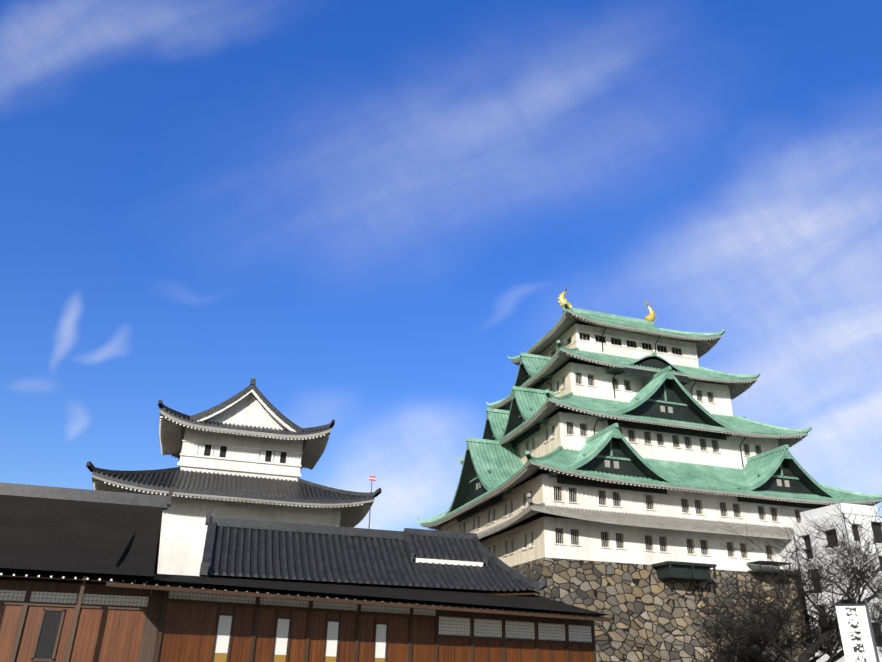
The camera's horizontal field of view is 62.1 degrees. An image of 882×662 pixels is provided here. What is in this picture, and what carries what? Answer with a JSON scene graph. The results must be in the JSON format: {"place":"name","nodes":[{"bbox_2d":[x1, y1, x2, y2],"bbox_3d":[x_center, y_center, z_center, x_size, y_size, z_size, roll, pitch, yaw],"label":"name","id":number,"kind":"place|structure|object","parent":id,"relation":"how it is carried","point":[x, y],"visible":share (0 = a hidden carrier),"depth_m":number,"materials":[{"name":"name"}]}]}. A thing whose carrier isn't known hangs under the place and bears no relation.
{"place":"outdoors","nodes":[
{"label":"outdoors","id":0,"kind":"place"},
{"bbox_2d":[0,482,611,661],"bbox_3d":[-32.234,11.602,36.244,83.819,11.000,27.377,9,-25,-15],"label":"honmaru palace","id":1,"kind":"structure","parent":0,"point":[81,580],"depth_m":36.67,"materials":[{"name":"brown wood"}]},
{"bbox_2d":[368,476,375,528],"bbox_3d":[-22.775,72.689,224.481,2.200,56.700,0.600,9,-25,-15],"label":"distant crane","id":2,"kind":"object","parent":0,"point":[372,478],"visible":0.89,"depth_m":235.47,"materials":[{"name":"red metal"}]},
{"bbox_2d":[0,0,881,530],"label":"sky","id":3,"kind":"structure","parent":0,"point":[357,210],"materials":[{"name":"blue"}]},
{"label":"ground","id":4,"kind":"structure","parent":0,"visible":0},
{"bbox_2d":[86,376,380,575],"bbox_3d":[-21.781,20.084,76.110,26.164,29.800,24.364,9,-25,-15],"label":"turret","id":5,"kind":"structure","parent":4,"relation":"on","point":[249,451],"depth_m":71.70,"materials":[{"name":"paint"}]},
{"bbox_2d":[416,287,881,661],"bbox_3d":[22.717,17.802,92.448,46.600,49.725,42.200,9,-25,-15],"label":"keep","id":6,"kind":"structure","parent":4,"relation":"on","point":[617,468],"depth_m":77.02,"materials":[{"name":"paint"}]},
{"bbox_2d":[691,586,787,661],"bbox_3d":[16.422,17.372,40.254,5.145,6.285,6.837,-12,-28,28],"label":"bush","id":7,"kind":"object","parent":4,"relation":"on","point":[740,656],"visible":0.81,"depth_m":40.09,"materials":[{"name":"plant"}]},
{"bbox_2d":[695,493,881,661],"bbox_3d":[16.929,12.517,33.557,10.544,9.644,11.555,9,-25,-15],"label":"cherry tree","id":8,"kind":"object","parent":4,"relation":"on","point":[820,634],"visible":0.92,"depth_m":32.38,"materials":[{"name":"brown plant"}]},
{"bbox_2d":[747,503,881,661],"bbox_3d":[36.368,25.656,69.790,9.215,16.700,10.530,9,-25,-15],"label":"access tower","id":9,"kind":"structure","parent":4,"relation":"on","point":[818,514],"depth_m":69.32,"materials":[{"name":"white"}]},
{"bbox_2d":[834,600,879,661],"bbox_3d":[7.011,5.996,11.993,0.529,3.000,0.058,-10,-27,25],"label":"sign frame","id":10,"kind":"object","parent":4,"relation":"on","point":[872,633],"visible":1,"depth_m":12.35,"materials":[{"name":"silver metal"}]},
{"bbox_2d":[835,606,876,661],"bbox_3d":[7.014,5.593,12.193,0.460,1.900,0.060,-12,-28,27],"label":"sign","id":11,"kind":"object","parent":10,"relation":"attached to","point":[855,633],"visible":0.93,"depth_m":12.42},
{"bbox_2d":[857,573,881,656],"bbox_3d":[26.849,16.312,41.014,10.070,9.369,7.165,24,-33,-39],"label":"bush","id":12,"kind":"object","parent":4,"relation":"on","point":[875,605],"visible":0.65,"depth_m":41.91,"materials":[{"name":"brown plant"}]}
]}

